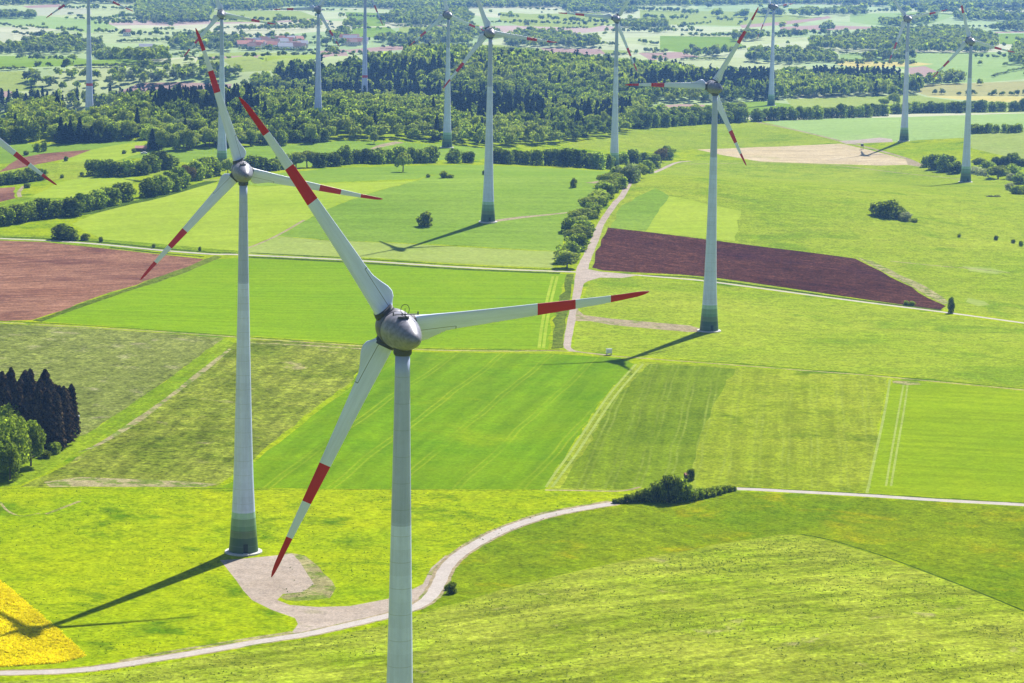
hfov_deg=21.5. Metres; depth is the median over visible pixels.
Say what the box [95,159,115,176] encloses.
broadleaf tree
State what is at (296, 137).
broadleaf tree
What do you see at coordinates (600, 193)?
broadleaf tree
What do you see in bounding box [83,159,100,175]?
broadleaf tree
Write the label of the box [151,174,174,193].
broadleaf tree
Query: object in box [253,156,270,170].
broadleaf tree
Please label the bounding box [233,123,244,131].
broadleaf tree
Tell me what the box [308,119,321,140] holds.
broadleaf tree
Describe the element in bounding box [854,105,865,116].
broadleaf tree
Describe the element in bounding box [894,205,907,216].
shrub
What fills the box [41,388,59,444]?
conifer tree
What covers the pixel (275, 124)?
broadleaf tree
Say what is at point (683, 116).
broadleaf tree
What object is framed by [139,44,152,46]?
village house
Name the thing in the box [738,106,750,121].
broadleaf tree
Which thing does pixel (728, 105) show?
broadleaf tree
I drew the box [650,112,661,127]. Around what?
broadleaf tree
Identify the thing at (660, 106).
broadleaf tree
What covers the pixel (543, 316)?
tyre track
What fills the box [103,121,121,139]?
broadleaf tree
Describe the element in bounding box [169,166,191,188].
broadleaf tree
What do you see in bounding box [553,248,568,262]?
broadleaf tree
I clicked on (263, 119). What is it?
broadleaf tree
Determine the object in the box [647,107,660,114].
broadleaf tree
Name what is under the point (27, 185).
shrub
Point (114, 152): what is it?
meadow
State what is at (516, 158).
broadleaf tree
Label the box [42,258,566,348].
bright crop field
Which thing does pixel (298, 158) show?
broadleaf tree
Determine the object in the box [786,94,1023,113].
green field
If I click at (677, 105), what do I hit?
bare field
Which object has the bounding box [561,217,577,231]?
broadleaf tree
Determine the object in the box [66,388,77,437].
conifer tree
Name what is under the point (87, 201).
broadleaf tree
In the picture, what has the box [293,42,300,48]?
village house
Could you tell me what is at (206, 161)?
broadleaf tree
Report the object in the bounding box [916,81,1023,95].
ripening field
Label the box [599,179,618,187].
broadleaf tree
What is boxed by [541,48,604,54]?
bare field
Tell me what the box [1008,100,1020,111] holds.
broadleaf tree
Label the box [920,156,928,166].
shrub
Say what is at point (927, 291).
dry edge
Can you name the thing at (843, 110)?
broadleaf tree
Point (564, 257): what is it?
broadleaf tree
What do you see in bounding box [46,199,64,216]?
broadleaf tree
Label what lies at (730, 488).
shrub
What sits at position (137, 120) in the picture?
conifer tree
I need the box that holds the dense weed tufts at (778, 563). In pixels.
[653,537,891,587]
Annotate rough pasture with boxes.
[0,535,1023,682]
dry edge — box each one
[45,477,214,486]
[79,349,230,451]
[119,631,292,660]
[250,343,361,348]
[427,501,611,574]
[859,258,947,303]
[866,379,890,492]
[891,261,1008,272]
[892,381,920,384]
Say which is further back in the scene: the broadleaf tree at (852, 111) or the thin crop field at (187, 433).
the broadleaf tree at (852, 111)
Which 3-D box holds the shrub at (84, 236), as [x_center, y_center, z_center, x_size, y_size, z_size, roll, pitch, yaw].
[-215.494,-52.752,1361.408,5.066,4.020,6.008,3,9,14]
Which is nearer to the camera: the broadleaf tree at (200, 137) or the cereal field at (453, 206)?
the cereal field at (453, 206)
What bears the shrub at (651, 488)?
on the slope meadow at (661, 529)
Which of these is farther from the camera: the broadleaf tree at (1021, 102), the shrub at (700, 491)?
the broadleaf tree at (1021, 102)
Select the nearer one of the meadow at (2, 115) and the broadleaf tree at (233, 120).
the broadleaf tree at (233, 120)
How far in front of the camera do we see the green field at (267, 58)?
3591.90 m
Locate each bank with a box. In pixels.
[0,487,539,489]
[10,321,492,349]
[63,181,217,216]
[110,247,203,256]
[248,256,559,273]
[251,252,554,269]
[649,275,940,310]
[680,359,1023,388]
[739,487,1021,502]
[800,534,1023,610]
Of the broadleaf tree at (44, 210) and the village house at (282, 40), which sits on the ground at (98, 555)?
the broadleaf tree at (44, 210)
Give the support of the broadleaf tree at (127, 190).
on the lime field at (273, 211)
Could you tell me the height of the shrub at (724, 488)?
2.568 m
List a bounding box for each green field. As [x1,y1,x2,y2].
[0,16,116,32]
[0,56,161,67]
[0,71,47,90]
[0,140,484,168]
[182,74,237,80]
[196,52,315,71]
[210,10,316,21]
[258,55,315,61]
[345,12,384,26]
[352,27,395,36]
[399,26,446,33]
[452,44,633,53]
[500,12,613,27]
[640,10,814,25]
[660,36,741,53]
[733,101,790,112]
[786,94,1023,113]
[840,52,1023,83]
[850,12,952,25]
[869,380,1023,501]
[998,34,1023,43]
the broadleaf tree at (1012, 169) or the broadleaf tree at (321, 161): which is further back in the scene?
the broadleaf tree at (1012, 169)
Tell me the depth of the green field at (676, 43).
3924.94 m
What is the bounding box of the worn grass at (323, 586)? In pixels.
[281,552,335,600]
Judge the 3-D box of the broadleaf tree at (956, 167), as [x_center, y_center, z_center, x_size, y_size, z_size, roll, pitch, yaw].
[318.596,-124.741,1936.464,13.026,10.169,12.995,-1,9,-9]
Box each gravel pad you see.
[220,554,445,632]
[839,138,892,143]
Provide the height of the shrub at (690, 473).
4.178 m
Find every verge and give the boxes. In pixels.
[0,234,237,253]
[0,501,619,675]
[32,256,220,321]
[551,274,573,348]
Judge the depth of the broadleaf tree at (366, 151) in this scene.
1759.72 m
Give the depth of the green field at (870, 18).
5075.67 m
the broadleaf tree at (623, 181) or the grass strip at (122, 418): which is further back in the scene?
the broadleaf tree at (623, 181)
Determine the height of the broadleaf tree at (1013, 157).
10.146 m
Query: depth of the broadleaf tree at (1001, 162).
1981.56 m
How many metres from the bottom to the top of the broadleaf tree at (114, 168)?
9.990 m
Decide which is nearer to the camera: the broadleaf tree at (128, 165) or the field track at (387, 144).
the broadleaf tree at (128, 165)
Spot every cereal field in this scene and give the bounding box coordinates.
[279,171,608,250]
[646,196,740,240]
[766,113,1023,141]
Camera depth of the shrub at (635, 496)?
773.14 m
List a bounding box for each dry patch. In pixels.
[963,266,1005,273]
[966,298,988,305]
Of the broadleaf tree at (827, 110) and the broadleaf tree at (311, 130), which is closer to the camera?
the broadleaf tree at (311, 130)
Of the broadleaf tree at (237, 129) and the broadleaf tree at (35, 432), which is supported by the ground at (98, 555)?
the broadleaf tree at (237, 129)
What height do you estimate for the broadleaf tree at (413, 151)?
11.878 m
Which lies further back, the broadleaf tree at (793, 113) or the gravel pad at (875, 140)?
the broadleaf tree at (793, 113)
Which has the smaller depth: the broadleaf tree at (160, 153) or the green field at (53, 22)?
the broadleaf tree at (160, 153)
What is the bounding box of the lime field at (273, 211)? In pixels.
[73,181,412,250]
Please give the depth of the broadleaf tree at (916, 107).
2673.53 m
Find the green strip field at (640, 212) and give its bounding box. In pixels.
[610,188,668,230]
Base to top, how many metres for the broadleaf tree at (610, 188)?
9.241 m
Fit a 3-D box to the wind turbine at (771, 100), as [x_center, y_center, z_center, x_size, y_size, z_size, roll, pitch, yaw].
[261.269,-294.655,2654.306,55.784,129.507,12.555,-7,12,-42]
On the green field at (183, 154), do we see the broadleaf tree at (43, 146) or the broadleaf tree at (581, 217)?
the broadleaf tree at (43, 146)
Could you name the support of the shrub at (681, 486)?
on the slope meadow at (661, 529)
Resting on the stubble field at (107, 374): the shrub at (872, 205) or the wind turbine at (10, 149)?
the wind turbine at (10, 149)
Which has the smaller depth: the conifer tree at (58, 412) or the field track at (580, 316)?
the conifer tree at (58, 412)
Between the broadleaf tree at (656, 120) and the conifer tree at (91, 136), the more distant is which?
the broadleaf tree at (656, 120)
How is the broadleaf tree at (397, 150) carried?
on the ground at (98, 555)
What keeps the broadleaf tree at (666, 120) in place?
on the ground at (98, 555)
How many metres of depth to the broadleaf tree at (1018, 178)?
1830.81 m
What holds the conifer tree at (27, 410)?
on the ground at (98, 555)
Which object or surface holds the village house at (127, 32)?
on the valley floor
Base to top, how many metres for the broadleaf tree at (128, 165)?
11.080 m
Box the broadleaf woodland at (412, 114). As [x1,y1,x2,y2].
[0,0,1023,143]
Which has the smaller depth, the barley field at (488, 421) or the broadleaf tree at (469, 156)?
the barley field at (488, 421)
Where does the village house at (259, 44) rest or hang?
on the valley floor
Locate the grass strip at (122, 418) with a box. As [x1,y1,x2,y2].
[0,338,232,486]
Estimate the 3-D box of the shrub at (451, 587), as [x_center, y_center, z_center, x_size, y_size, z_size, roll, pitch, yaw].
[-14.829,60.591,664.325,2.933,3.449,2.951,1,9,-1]
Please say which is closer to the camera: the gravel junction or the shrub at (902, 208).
the gravel junction
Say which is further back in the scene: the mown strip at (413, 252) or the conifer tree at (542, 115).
the conifer tree at (542, 115)
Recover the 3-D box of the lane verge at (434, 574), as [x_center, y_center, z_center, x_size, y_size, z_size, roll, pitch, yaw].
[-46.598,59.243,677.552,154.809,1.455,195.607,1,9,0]
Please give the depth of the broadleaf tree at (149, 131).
1824.55 m
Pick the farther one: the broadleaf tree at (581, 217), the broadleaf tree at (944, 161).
the broadleaf tree at (944, 161)
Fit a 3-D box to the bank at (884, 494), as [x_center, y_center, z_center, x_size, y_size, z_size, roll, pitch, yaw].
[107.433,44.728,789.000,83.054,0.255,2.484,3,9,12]
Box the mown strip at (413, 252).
[248,236,554,267]
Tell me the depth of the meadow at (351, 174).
1665.52 m
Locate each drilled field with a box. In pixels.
[548,362,887,492]
[560,364,734,488]
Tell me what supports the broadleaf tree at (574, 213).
on the ground at (98, 555)
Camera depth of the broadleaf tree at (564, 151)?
1846.18 m
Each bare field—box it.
[0,150,88,171]
[0,187,14,201]
[0,241,202,320]
[23,4,60,7]
[123,82,231,92]
[210,55,259,59]
[320,49,347,57]
[346,45,402,52]
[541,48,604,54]
[639,52,697,59]
[662,104,725,117]
[740,16,830,27]
[780,25,870,29]
[909,66,943,76]
[996,31,1023,32]
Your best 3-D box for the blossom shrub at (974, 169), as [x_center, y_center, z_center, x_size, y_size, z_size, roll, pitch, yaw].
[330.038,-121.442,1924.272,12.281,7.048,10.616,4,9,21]
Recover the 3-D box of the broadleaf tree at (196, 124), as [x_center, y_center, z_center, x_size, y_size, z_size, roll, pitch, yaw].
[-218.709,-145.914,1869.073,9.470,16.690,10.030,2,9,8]
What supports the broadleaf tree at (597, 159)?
on the ground at (98, 555)
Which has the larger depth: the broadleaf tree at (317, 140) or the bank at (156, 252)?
the broadleaf tree at (317, 140)
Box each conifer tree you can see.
[0,371,6,404]
[0,385,11,406]
[3,367,16,394]
[10,383,23,420]
[16,378,25,401]
[19,392,34,421]
[20,370,27,381]
[24,368,36,408]
[31,386,50,449]
[34,378,44,408]
[39,369,49,388]
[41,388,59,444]
[44,378,58,428]
[52,391,66,447]
[53,116,65,143]
[56,385,71,438]
[59,385,74,442]
[61,123,69,143]
[65,120,76,143]
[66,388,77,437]
[68,384,80,434]
[74,117,84,142]
[81,129,88,142]
[88,126,95,142]
[94,133,102,142]
[101,129,109,141]
[107,131,113,141]
[134,107,139,123]
[147,128,157,149]
[158,90,162,104]
[161,88,166,105]
[173,91,177,101]
[178,86,183,100]
[183,86,186,100]
[192,92,197,105]
[196,91,200,108]
[203,91,207,106]
[205,95,210,117]
[209,94,215,107]
[249,92,252,106]
[261,101,266,115]
[372,111,377,124]
[430,115,442,140]
[476,117,484,142]
[539,109,544,118]
[574,110,579,122]
[580,118,587,135]
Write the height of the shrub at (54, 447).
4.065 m
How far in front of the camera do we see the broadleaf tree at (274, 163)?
1683.21 m
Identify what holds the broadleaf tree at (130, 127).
on the ground at (98, 555)
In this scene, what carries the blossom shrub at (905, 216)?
on the meadow at (816, 208)
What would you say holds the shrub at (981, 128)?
on the meadow at (1003, 143)
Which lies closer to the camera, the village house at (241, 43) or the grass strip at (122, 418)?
the grass strip at (122, 418)
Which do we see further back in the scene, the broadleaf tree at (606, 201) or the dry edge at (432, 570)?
the broadleaf tree at (606, 201)
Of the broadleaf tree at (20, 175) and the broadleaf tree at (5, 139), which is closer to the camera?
the broadleaf tree at (20, 175)
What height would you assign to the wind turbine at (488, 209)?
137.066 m
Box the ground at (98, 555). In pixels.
[0,117,1023,681]
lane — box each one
[0,238,575,271]
[0,487,1023,674]
[563,161,688,354]
[634,274,1023,322]
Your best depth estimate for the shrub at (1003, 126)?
2166.91 m
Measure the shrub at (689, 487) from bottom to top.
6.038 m
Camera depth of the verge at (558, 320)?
1126.62 m
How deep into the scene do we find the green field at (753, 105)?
2651.97 m
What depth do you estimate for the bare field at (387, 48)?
3782.35 m
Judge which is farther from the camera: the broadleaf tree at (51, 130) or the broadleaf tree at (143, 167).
the broadleaf tree at (51, 130)
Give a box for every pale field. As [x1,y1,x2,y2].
[0,32,14,42]
[30,7,91,15]
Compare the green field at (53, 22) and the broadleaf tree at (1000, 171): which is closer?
the broadleaf tree at (1000, 171)
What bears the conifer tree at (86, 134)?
on the green field at (183, 154)
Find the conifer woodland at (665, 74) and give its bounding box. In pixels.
[0,40,908,128]
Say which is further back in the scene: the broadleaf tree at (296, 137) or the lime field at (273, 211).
the broadleaf tree at (296, 137)
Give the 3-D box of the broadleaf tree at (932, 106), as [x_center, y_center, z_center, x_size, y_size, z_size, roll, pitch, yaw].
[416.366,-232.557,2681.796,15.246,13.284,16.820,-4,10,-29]
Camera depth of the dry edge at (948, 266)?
1339.47 m
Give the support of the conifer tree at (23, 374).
on the stubble field at (107, 374)
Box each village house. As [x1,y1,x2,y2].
[123,29,130,35]
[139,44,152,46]
[236,40,251,46]
[247,43,255,50]
[254,42,262,49]
[267,41,277,48]
[277,43,292,49]
[278,38,288,42]
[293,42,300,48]
[294,43,306,50]
[297,40,308,47]
[343,35,356,38]
[348,39,357,45]
[353,38,362,44]
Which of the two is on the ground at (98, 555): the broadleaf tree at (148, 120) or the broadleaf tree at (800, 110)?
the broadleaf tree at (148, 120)
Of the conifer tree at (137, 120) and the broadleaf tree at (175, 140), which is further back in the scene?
the conifer tree at (137, 120)
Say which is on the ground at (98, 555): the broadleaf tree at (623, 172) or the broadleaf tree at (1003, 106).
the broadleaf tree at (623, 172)
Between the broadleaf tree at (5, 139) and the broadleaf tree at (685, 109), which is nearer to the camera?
the broadleaf tree at (5, 139)
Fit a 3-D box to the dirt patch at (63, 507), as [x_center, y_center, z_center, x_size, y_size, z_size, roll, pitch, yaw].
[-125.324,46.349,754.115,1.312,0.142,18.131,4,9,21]
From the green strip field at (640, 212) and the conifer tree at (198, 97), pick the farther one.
the conifer tree at (198, 97)
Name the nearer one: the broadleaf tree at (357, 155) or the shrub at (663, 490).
the shrub at (663, 490)
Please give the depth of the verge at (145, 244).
1348.63 m
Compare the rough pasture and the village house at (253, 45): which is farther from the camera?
the village house at (253, 45)
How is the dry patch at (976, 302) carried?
on the meadow at (816, 208)
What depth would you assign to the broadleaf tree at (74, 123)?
1872.67 m
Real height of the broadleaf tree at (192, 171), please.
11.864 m
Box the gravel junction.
[576,268,636,288]
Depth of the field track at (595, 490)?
787.59 m
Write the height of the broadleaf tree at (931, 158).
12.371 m
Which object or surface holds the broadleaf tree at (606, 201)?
on the ground at (98, 555)
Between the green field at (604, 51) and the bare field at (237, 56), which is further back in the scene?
the green field at (604, 51)
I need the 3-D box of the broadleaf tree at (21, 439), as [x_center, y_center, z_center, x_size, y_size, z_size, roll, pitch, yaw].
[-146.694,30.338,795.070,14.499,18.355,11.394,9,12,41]
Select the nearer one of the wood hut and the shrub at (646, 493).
the shrub at (646, 493)
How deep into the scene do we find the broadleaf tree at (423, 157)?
1776.94 m
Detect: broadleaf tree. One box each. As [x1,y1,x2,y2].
[0,125,17,142]
[0,127,9,142]
[0,174,7,184]
[0,206,14,225]
[0,403,20,427]
[0,414,32,471]
[0,419,19,468]
[0,442,21,479]
[1,170,16,184]
[8,204,29,223]
[12,125,27,141]
[12,169,31,183]
[19,200,38,220]
[20,419,46,465]
[23,167,38,181]
[26,120,40,140]
[32,143,40,150]
[33,197,54,218]
[36,168,47,180]
[40,142,46,150]
[46,123,57,139]
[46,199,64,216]
[50,223,77,239]
[60,196,85,216]
[72,119,84,136]
[73,193,94,211]
[82,116,95,124]
[82,122,95,137]
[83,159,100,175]
[84,189,109,209]
[90,117,104,134]
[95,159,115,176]
[96,117,108,132]
[98,187,122,205]
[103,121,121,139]
[106,161,124,176]
[112,182,136,201]
[118,120,127,138]
[119,120,137,138]
[119,159,137,176]
[132,124,141,136]
[132,160,151,175]
[138,123,152,138]
[138,177,161,196]
[139,125,148,145]
[141,154,161,171]
[143,117,153,124]
[146,125,158,143]
[149,150,169,169]
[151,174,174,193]
[154,128,170,149]
[159,154,179,169]
[162,113,173,122]
[162,171,185,191]
[163,123,174,144]
[169,132,181,149]
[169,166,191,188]
[171,118,184,124]
[173,122,187,132]
[176,119,192,129]
[177,128,194,149]
[181,164,196,178]
[185,160,207,180]
[187,137,198,148]
[190,119,201,131]
[191,157,213,178]
[194,133,204,146]
[198,126,213,144]
[200,120,205,127]
[201,128,217,147]
[207,156,221,175]
[209,121,217,128]
[221,157,232,173]
[230,117,237,123]
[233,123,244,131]
[234,127,242,132]
[236,122,247,142]
[236,131,249,143]
[241,118,252,127]
[246,128,257,145]
[246,155,260,169]
[247,123,258,130]
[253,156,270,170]
[256,131,263,143]
[259,117,265,125]
[261,125,277,144]
[264,158,280,170]
[267,120,279,131]
[271,117,283,123]
[274,129,287,145]
[275,153,292,168]
[278,122,288,132]
[285,121,292,128]
[288,130,303,142]
[291,151,306,167]
[292,117,307,134]
[296,123,309,141]
[299,150,315,167]
[305,123,317,143]
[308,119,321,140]
[310,123,322,142]
[311,152,327,167]
[320,128,330,141]
[323,125,335,139]
[325,152,343,166]
[336,145,353,164]
[351,149,364,163]
[361,148,375,163]
[369,132,378,140]
[369,147,387,163]
[385,149,394,163]
[392,145,409,162]
[394,152,412,171]
[406,146,419,163]
[415,148,429,162]
[424,145,439,162]
[444,148,462,162]
[461,151,475,162]
[493,146,505,163]
[499,149,514,164]
[511,149,522,163]
[516,150,532,164]
[530,149,543,165]
[540,148,552,165]
[549,148,561,166]
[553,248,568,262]
[555,250,579,267]
[556,241,583,258]
[557,147,570,166]
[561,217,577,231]
[562,228,583,239]
[563,233,590,250]
[565,148,584,167]
[567,210,586,216]
[571,224,592,234]
[572,220,595,236]
[574,215,590,221]
[575,149,588,167]
[576,208,597,217]
[578,196,599,207]
[585,202,603,217]
[587,189,607,198]
[588,151,606,169]
[588,194,605,205]
[593,182,610,190]
[596,173,615,181]
[598,183,615,198]
[598,189,610,204]
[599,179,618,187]
[604,153,615,168]
[609,165,621,173]
[610,179,622,191]
[613,172,626,177]
[615,162,640,182]
[616,176,628,188]
[618,168,632,179]
[619,153,628,164]
[627,149,641,163]
[629,116,644,128]
[634,163,648,177]
[638,104,648,113]
[638,111,652,128]
[639,152,647,163]
[640,160,654,173]
[645,154,660,168]
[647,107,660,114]
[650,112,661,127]
[652,148,667,162]
[653,103,670,113]
[658,111,671,127]
[660,145,675,159]
[669,106,681,114]
[669,114,678,126]
[676,112,688,125]
[678,106,690,112]
[685,112,699,125]
[688,104,703,111]
[691,110,705,124]
[702,105,711,111]
[703,109,711,123]
[717,111,727,123]
[722,102,737,111]
[722,110,734,122]
[730,107,743,122]
[736,101,748,108]
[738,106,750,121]
[750,108,765,121]
[762,108,772,120]
[768,107,781,120]
[776,106,788,119]
[786,106,799,119]
[795,105,804,119]
[801,107,814,119]
[812,105,824,118]
[822,107,830,118]
[828,107,839,117]
[836,103,847,117]
[846,105,857,117]
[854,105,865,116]
[861,103,873,116]
[870,103,881,115]
[878,104,889,115]
[886,93,900,102]
[889,103,901,113]
[900,103,912,113]
[910,101,922,112]
[917,103,928,112]
[924,101,939,112]
[927,154,940,169]
[934,102,945,112]
[934,154,956,171]
[945,102,955,112]
[947,161,961,173]
[947,297,954,312]
[950,101,965,112]
[962,100,973,112]
[971,101,980,111]
[971,157,985,166]
[975,99,988,111]
[979,161,996,168]
[985,165,1010,178]
[988,101,998,111]
[990,157,1001,164]
[994,101,1008,111]
[999,156,1010,164]
[1002,152,1020,164]
[1006,164,1022,174]
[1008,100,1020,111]
[1012,172,1023,183]
[1015,159,1023,165]
[1018,98,1023,110]
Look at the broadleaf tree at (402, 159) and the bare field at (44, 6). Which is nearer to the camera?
the broadleaf tree at (402, 159)
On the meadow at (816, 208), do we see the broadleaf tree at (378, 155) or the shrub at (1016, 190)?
the shrub at (1016, 190)
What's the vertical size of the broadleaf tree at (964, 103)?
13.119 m
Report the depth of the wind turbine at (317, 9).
2010.21 m
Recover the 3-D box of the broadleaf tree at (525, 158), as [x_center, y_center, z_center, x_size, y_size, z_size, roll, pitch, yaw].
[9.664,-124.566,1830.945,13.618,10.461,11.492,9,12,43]
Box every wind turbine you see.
[0,138,56,184]
[46,0,131,110]
[140,28,381,555]
[184,0,274,166]
[239,97,648,682]
[273,0,339,111]
[361,0,382,92]
[410,0,483,147]
[443,0,556,223]
[560,0,636,165]
[626,7,758,332]
[757,0,792,105]
[889,0,947,141]
[933,0,1012,181]
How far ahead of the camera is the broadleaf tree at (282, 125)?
1886.30 m
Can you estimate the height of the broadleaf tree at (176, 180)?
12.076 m
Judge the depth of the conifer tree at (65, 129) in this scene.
1859.87 m
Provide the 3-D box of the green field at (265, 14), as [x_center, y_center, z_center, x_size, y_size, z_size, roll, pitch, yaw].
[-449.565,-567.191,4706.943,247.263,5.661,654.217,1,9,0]
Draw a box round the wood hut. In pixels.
[135,146,146,151]
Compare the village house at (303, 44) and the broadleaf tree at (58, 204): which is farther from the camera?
the village house at (303, 44)
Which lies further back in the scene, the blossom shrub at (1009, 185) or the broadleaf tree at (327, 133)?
the broadleaf tree at (327, 133)
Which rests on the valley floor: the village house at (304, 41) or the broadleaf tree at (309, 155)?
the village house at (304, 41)
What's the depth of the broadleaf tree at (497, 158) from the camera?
1818.40 m
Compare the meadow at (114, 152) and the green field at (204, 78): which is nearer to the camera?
the meadow at (114, 152)
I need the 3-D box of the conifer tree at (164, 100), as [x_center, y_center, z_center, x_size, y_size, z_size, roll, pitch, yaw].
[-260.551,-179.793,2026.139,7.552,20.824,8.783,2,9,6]
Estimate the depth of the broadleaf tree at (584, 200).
1460.63 m
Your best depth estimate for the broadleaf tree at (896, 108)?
2651.08 m
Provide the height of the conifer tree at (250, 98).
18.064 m
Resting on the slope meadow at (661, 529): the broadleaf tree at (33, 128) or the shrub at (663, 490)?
the shrub at (663, 490)
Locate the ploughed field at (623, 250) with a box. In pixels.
[592,228,944,308]
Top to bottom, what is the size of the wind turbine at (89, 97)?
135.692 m
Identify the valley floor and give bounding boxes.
[0,1,1023,120]
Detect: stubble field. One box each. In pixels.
[0,324,222,437]
[697,144,907,164]
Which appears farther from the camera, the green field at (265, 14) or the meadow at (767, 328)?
the green field at (265, 14)
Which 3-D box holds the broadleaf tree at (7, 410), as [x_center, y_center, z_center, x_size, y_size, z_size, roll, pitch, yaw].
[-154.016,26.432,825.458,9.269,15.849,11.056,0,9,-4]
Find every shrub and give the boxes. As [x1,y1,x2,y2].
[24,183,30,187]
[37,450,51,458]
[44,442,61,453]
[67,231,79,240]
[80,233,90,240]
[416,211,432,226]
[439,170,447,177]
[446,581,457,593]
[570,178,577,187]
[618,497,626,503]
[624,494,633,503]
[630,492,639,502]
[635,490,645,502]
[639,487,651,501]
[648,482,663,502]
[652,478,672,502]
[661,474,680,502]
[670,476,688,502]
[679,483,693,500]
[686,468,694,480]
[689,488,698,500]
[696,487,705,499]
[701,488,710,497]
[708,487,717,496]
[712,485,722,494]
[719,485,727,492]
[726,485,732,491]
[868,202,882,215]
[871,199,901,218]
[878,97,888,103]
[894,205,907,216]
[898,211,912,220]
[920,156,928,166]
[971,124,978,132]
[971,166,981,174]
[976,125,984,132]
[978,168,989,176]
[984,123,992,132]
[992,124,1000,132]
[1000,123,1008,131]
[1004,182,1015,189]
[1005,125,1016,132]
[1005,173,1014,180]
[1009,185,1022,194]
[1015,123,1023,131]
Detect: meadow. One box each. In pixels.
[0,112,6,119]
[0,160,163,181]
[0,197,67,216]
[28,176,133,197]
[59,140,150,162]
[237,165,591,185]
[420,491,1023,611]
[563,122,838,151]
[569,160,1023,320]
[573,277,1023,387]
[971,131,1023,158]
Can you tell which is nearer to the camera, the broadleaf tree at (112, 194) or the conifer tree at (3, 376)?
the conifer tree at (3, 376)
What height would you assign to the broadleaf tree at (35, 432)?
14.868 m
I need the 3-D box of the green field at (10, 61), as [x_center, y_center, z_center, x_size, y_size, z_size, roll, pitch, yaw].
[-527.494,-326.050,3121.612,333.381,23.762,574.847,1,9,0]
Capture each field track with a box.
[0,322,1022,389]
[17,186,23,196]
[248,220,304,247]
[370,141,403,148]
[495,212,566,221]
[548,487,640,491]
[576,309,699,331]
[717,163,957,178]
[757,122,919,163]
[905,158,923,165]
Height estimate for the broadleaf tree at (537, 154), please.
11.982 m
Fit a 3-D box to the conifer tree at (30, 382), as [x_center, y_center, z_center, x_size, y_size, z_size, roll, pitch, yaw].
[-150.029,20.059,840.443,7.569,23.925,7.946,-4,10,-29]
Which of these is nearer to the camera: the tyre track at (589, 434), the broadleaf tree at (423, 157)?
the tyre track at (589, 434)
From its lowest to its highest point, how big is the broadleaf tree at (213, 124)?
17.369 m
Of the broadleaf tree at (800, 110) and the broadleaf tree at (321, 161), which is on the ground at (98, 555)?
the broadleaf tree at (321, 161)
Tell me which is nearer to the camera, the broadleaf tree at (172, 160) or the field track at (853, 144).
the broadleaf tree at (172, 160)
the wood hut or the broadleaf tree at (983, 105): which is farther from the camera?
the broadleaf tree at (983, 105)
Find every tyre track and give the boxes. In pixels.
[538,276,553,347]
[542,276,558,347]
[545,364,636,486]
[551,364,643,486]
[885,385,903,485]
[890,385,908,485]
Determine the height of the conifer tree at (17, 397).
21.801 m
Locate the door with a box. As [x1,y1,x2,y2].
[243,544,247,552]
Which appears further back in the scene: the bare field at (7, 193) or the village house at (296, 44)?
the village house at (296, 44)
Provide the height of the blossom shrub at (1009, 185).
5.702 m
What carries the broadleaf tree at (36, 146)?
on the green field at (183, 154)
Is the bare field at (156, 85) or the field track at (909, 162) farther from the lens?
the bare field at (156, 85)
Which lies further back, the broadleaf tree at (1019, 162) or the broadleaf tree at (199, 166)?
the broadleaf tree at (1019, 162)
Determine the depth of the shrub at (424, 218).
1402.95 m
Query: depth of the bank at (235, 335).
1061.67 m
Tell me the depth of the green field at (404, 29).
4249.84 m
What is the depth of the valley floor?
3956.02 m
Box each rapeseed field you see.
[0,582,80,666]
[834,61,929,67]
[931,96,1023,101]
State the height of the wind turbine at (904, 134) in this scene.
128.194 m
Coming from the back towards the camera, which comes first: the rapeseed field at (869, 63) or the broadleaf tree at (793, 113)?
the rapeseed field at (869, 63)
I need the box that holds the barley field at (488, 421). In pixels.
[221,351,632,489]
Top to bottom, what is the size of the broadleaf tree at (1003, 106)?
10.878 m
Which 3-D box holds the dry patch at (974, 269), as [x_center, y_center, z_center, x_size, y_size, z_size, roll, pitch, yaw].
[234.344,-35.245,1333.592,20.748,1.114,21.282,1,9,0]
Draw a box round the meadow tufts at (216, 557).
[0,490,591,653]
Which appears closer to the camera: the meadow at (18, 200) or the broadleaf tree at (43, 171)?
the meadow at (18, 200)
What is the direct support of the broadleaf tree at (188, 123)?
on the ground at (98, 555)
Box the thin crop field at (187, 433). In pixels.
[21,340,361,486]
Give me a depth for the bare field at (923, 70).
3293.05 m
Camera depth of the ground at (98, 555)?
730.41 m
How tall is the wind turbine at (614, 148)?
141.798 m
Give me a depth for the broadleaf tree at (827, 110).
2480.51 m
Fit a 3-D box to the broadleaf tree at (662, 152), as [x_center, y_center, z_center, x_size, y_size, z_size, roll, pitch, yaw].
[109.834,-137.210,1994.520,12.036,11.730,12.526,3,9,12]
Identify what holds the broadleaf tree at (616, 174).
on the ground at (98, 555)
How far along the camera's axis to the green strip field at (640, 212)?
1471.06 m

